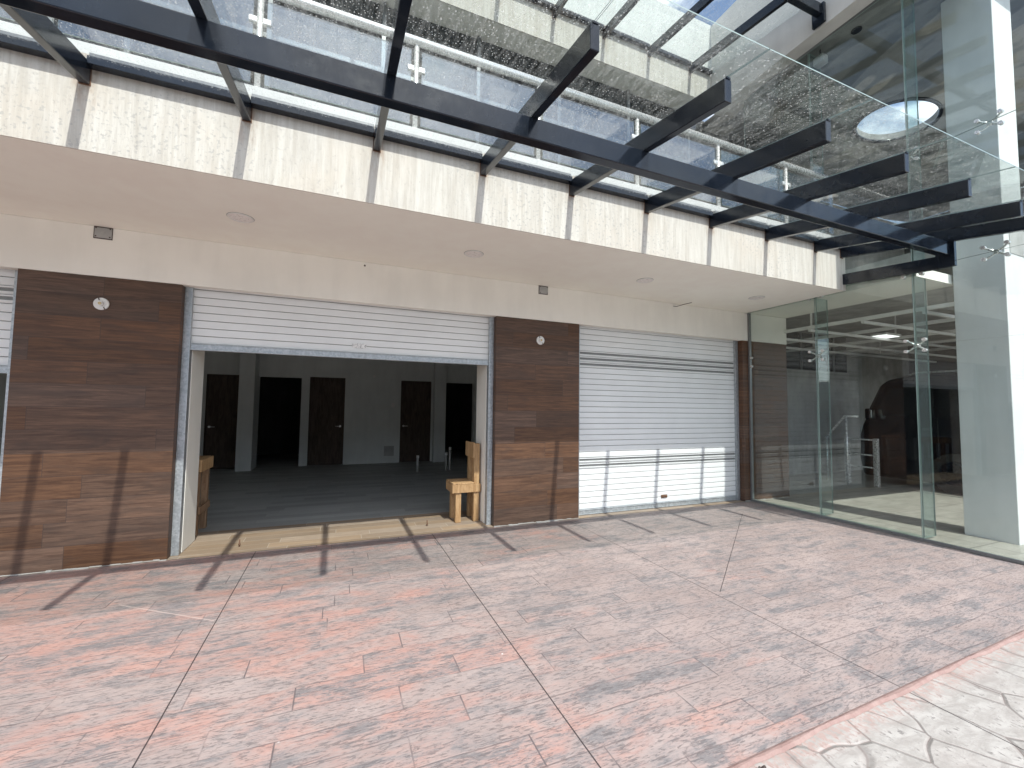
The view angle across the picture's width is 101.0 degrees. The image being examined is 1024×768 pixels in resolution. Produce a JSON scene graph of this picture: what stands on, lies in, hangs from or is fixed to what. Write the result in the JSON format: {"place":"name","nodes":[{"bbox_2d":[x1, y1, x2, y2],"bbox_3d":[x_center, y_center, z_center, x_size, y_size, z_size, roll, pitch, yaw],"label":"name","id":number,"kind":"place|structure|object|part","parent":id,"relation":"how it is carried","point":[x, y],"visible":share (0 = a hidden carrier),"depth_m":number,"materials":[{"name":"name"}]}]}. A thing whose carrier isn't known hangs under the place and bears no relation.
{"place":"outdoors","nodes":[
{"label":"outdoors","id":0,"kind":"place"},
{"bbox_2d":[198,449,467,532],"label":"shop floor","id":1,"kind":"structure","parent":0,"point":[269,490],"depth_m":7.04,"materials":[{"name":"grey concrete"}]},
{"bbox_2d":[203,374,238,468],"bbox_3d":[-6.443,0.836,9.422,0.680,2.095,0.144,2,-3,-22],"label":"interior door","id":2,"kind":"structure","parent":1,"relation":"on","point":[220,423],"depth_m":9.41,"materials":[{"name":"laminate"}]},
{"bbox_2d":[204,375,238,468],"bbox_3d":[-6.451,0.840,9.443,0.656,2.076,0.040,2,-3,-22],"label":"door leaf","id":3,"kind":"structure","parent":2,"relation":"in","point":[222,391],"depth_m":9.41,"materials":[{"name":"laminate"}]},
{"bbox_2d":[307,377,345,465],"bbox_3d":[-4.488,0.897,10.220,0.785,2.110,0.144,2,-3,-22],"label":"interior door","id":4,"kind":"structure","parent":1,"relation":"on","point":[326,420],"depth_m":10.22,"materials":[{"name":"laminate"}]},
{"bbox_2d":[308,378,344,464],"bbox_3d":[-4.496,0.901,10.240,0.761,2.091,0.040,2,-3,-22],"label":"door leaf","id":5,"kind":"structure","parent":4,"relation":"in","point":[325,443],"depth_m":10.22,"materials":[{"name":"laminate"}]},
{"bbox_2d":[399,381,430,462],"bbox_3d":[-2.523,0.974,11.021,0.778,2.095,0.144,2,-3,-22],"label":"interior door","id":6,"kind":"structure","parent":1,"relation":"on","point":[415,417],"depth_m":11.02,"materials":[{"name":"laminate"}]},
{"bbox_2d":[400,381,430,461],"bbox_3d":[-2.531,0.978,11.041,0.754,2.076,0.040,2,-3,-22],"label":"door leaf","id":7,"kind":"structure","parent":6,"relation":"in","point":[415,397],"depth_m":11.02,"materials":[{"name":"laminate"}]},
{"bbox_2d":[416,455,418,471],"bbox_3d":[-2.074,1.751,9.264,0.059,0.361,0.060,2,-3,-22],"label":"pipe stub","id":8,"kind":"object","parent":1,"relation":"on","point":[417,463],"visible":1,"depth_m":9.25,"materials":[{"name":"white plastic"}]},
{"bbox_2d":[445,452,447,469],"bbox_3d":[-1.498,1.757,9.591,0.059,0.401,0.060,2,-3,-22],"label":"pipe stub","id":9,"kind":"object","parent":1,"relation":"on","point":[446,453],"visible":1,"depth_m":9.57,"materials":[{"name":"white plastic"}]},
{"bbox_2d":[449,447,451,469],"bbox_3d":[-1.413,1.699,9.611,0.059,0.521,0.060,2,-3,-22],"label":"pipe stub","id":10,"kind":"object","parent":1,"relation":"on","point":[450,458],"visible":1,"depth_m":9.59,"materials":[{"name":"white plastic"}]},
{"bbox_2d":[0,500,743,576],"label":"threshold floor","id":11,"kind":"structure","parent":0,"point":[211,543],"depth_m":4.80,"materials":[{"name":"brown wood"}]},
{"bbox_2d":[0,269,17,490],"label":"roller shutter","id":12,"kind":"object","parent":11,"relation":"on","point":[8,284],"visible":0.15,"depth_m":3.65,"materials":[{"name":"metal"}]},
{"bbox_2d":[195,455,213,535],"bbox_3d":[-3.696,1.244,4.701,0.488,0.829,0.455,2,-3,-22],"label":"wooden chair","id":13,"kind":"object","parent":11,"relation":"on","point":[205,466],"visible":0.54,"depth_m":4.88,"materials":[{"name":"brown wood"}]},
{"bbox_2d":[170,287,493,555],"bbox_3d":[-1.737,0.277,4.700,3.207,2.809,0.073,2,-3,-22],"label":"roller shutter","id":14,"kind":"object","parent":11,"relation":"on","point":[291,338],"visible":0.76,"depth_m":4.59,"materials":[{"name":"metal"}]},
{"bbox_2d":[446,441,480,522],"bbox_3d":[-0.631,1.247,5.461,0.366,0.984,0.360,2,-3,-22],"label":"wooden chair","id":15,"kind":"object","parent":11,"relation":"on","point":[470,485],"visible":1,"depth_m":5.37,"materials":[{"name":"brown wood"}]},
{"bbox_2d":[579,326,739,514],"bbox_3d":[2.265,0.429,6.332,3.060,2.786,0.073,2,-3,-22],"label":"roller shutter","id":16,"kind":"object","parent":11,"relation":"on","point":[678,445],"visible":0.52,"depth_m":6.27,"materials":[{"name":"metal"}]},
{"bbox_2d":[0,501,1023,767],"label":"pavement","id":17,"kind":"structure","parent":0,"point":[714,635],"depth_m":2.60,"materials":[{"name":"pink stone"}]},
{"bbox_2d":[7,500,1022,576],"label":"ground","id":18,"kind":"structure","parent":0,"point":[482,528],"depth_m":4.59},
{"bbox_2d":[0,0,952,576],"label":"shop building","id":19,"kind":"structure","parent":18,"relation":"on","point":[160,180],"depth_m":4.24,"materials":[{"name":"white paint"}]},
{"bbox_2d":[93,297,109,309],"bbox_3d":[-3.697,-0.723,3.792,0.112,0.112,0.036,2,-3,-22],"label":"lamp socket","id":20,"kind":"object","parent":19,"relation":"attached to","point":[101,303],"visible":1,"depth_m":3.80,"materials":[{"name":"white plastic"}]},
{"bbox_2d":[93,226,112,239],"bbox_3d":[-3.712,-1.372,3.830,0.136,0.113,0.017,2,-3,-22],"label":"junction box","id":21,"kind":"object","parent":19,"relation":"attached to","point":[105,233],"visible":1,"depth_m":3.83,"materials":[{"name":"grey metal"}]},
{"bbox_2d":[226,212,254,222],"bbox_3d":[-2.318,-1.419,3.607,0.205,0.010,0.205,2,-3,-22],"label":"downlight","id":22,"kind":"object","parent":19,"relation":"attached to","point":[240,217],"visible":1,"depth_m":3.60,"materials":[{"name":"white plastic"}]},
{"bbox_2d":[384,446,393,455],"bbox_3d":[-3.121,1.698,10.699,0.242,0.250,0.017,2,-3,-22],"label":"wall grille","id":23,"kind":"object","parent":19,"relation":"attached to","point":[388,450],"depth_m":10.70,"materials":[{"name":"grey metal"}]},
{"bbox_2d":[0,0,833,233],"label":"balcony railing","id":24,"kind":"object","parent":19,"relation":"on","point":[380,29],"visible":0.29,"depth_m":3.81,"materials":[{"name":"silver metal"}]},
{"bbox_2d":[464,250,483,257],"bbox_3d":[-0.397,-1.352,4.390,0.205,0.010,0.205,2,-3,-22],"label":"downlight","id":25,"kind":"object","parent":19,"relation":"attached to","point":[473,253],"visible":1,"depth_m":4.37,"materials":[{"name":"white plastic"}]},
{"bbox_2d":[0,0,1023,284],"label":"glass canopy","id":26,"kind":"object","parent":19,"relation":"attached to","point":[204,34],"visible":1,"depth_m":2.84,"materials":[{"name":"black paint"}]},
{"bbox_2d":[536,336,543,344],"bbox_3d":[0.373,-0.565,5.451,0.112,0.112,0.036,2,-3,-22],"label":"lamp socket","id":27,"kind":"object","parent":19,"relation":"attached to","point":[540,340],"visible":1,"depth_m":5.45,"materials":[{"name":"white plastic"}]},
{"bbox_2d":[539,285,547,294],"bbox_3d":[0.412,-1.227,5.511,0.136,0.113,0.017,2,-3,-22],"label":"junction box","id":28,"kind":"object","parent":19,"relation":"attached to","point":[543,290],"visible":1,"depth_m":5.51,"materials":[{"name":"grey metal"}]},
{"bbox_2d":[637,278,653,282],"bbox_3d":[1.645,-1.280,5.223,0.205,0.010,0.205,2,-3,-22],"label":"downlight","id":29,"kind":"object","parent":19,"relation":"attached to","point":[644,280],"visible":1,"depth_m":5.21,"materials":[{"name":"white plastic"}]},
{"bbox_2d":[527,0,825,75],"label":"glass canopy","id":30,"kind":"object","parent":19,"relation":"attached to","point":[815,10],"visible":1,"depth_m":6.33,"materials":[{"name":"clear glass"}]},
{"bbox_2d":[748,296,764,299],"bbox_3d":[3.456,-1.216,5.961,0.205,0.010,0.205,2,-3,-22],"label":"downlight","id":31,"kind":"object","parent":19,"relation":"attached to","point":[756,297],"visible":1,"depth_m":5.94,"materials":[{"name":"white plastic"}]},
{"bbox_2d":[654,0,1021,407],"label":"sky","id":32,"kind":"structure","parent":0,"point":[880,123],"materials":[{"name":"white"}]},
{"bbox_2d":[750,638,1023,767],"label":"stone path","id":33,"kind":"structure","parent":0,"point":[969,714],"depth_m":1.94,"materials":[{"name":"beige stone"}]},
{"bbox_2d":[727,630,1023,767],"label":"kerb","id":34,"kind":"structure","parent":33,"relation":"on","point":[782,747],"depth_m":2.07,"materials":[{"name":"pink concrete"}]},
{"bbox_2d":[753,470,1023,563],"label":"lobby floor","id":35,"kind":"structure","parent":0,"point":[892,504],"depth_m":6.52,"materials":[{"name":"tile"}]},
{"bbox_2d":[825,415,858,483],"bbox_3d":[6.643,1.310,8.505,0.044,1.373,0.617,2,-3,-22],"label":"stair handrail","id":36,"kind":"object","parent":35,"relation":"on","point":[835,427],"visible":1,"depth_m":8.44,"materials":[{"name":"silver metal"}]},
{"bbox_2d":[698,0,1023,544],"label":"lobby wing","id":37,"kind":"structure","parent":35,"relation":"on","point":[970,60],"depth_m":6.27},
{"bbox_2d":[786,332,846,372],"bbox_3d":[6.338,-0.788,9.766,4.450,0.888,0.014,2,-3,-22],"label":"dark window","id":38,"kind":"structure","parent":37,"relation":"in","point":[840,359],"depth_m":10.11,"materials":[{"name":"black glass"}]},
{"bbox_2d":[813,49,827,68],"bbox_3d":[4.476,-4.738,6.126,0.120,0.230,0.140,2,-3,-22],"label":"floodlight","id":39,"kind":"object","parent":37,"relation":"attached to","point":[820,60],"visible":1,"depth_m":6.09,"materials":[{"name":"grey metal"}]},
{"bbox_2d":[851,26,861,34],"bbox_3d":[4.740,-4.867,5.808,0.120,0.019,0.120,2,-3,-22],"label":"downlight","id":40,"kind":"object","parent":37,"relation":"attached to","point":[856,30],"visible":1,"depth_m":5.80,"materials":[{"name":"black paint"}]},
{"bbox_2d":[784,290,956,362],"bbox_3d":[8.127,-1.011,8.246,7.200,0.564,4.000,2,-3,-22],"label":"ceiling frame","id":41,"kind":"object","parent":37,"relation":"hanging from","point":[910,326],"visible":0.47,"depth_m":7.39,"materials":[{"name":"white metal"}]},
{"bbox_2d":[870,332,900,337],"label":"ceiling light","id":42,"kind":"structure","parent":41,"relation":"hanging from","point":[886,335],"depth_m":7.43,"materials":[{"name":"white plastic"}]},
{"bbox_2d":[844,437,880,486],"bbox_3d":[6.959,1.534,8.398,0.080,0.922,0.570,2,-3,-22],"label":"guard rail","id":43,"kind":"object","parent":35,"relation":"on","point":[876,463],"visible":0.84,"depth_m":8.18,"materials":[{"name":"silver metal"}]},
{"bbox_2d":[744,0,1023,564],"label":"glass wall","id":44,"kind":"structure","parent":35,"relation":"on","point":[995,251],"depth_m":5.09,"materials":[{"name":"clear glass"}]},
{"bbox_2d":[860,370,962,494],"bbox_3d":[9.003,0.837,7.037,2.070,2.232,4.832,2,-3,-22],"label":"parked van","id":45,"kind":"object","parent":35,"relation":"on","point":[890,423],"visible":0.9,"depth_m":8.05,"materials":[{"name":"black paint"}]},
{"bbox_3d":[7.634,0.337,8.258,0.013,0.570,0.920,2,-3,-22],"label":"side window","id":46,"kind":"part","parent":45,"relation":"part of","materials":[{"name":"black glass"}]},
{"bbox_3d":[8.429,0.240,6.317,0.013,0.570,3.120,2,-3,-22],"label":"side window","id":47,"kind":"part","parent":45,"relation":"part of","materials":[{"name":"black glass"}]}
]}

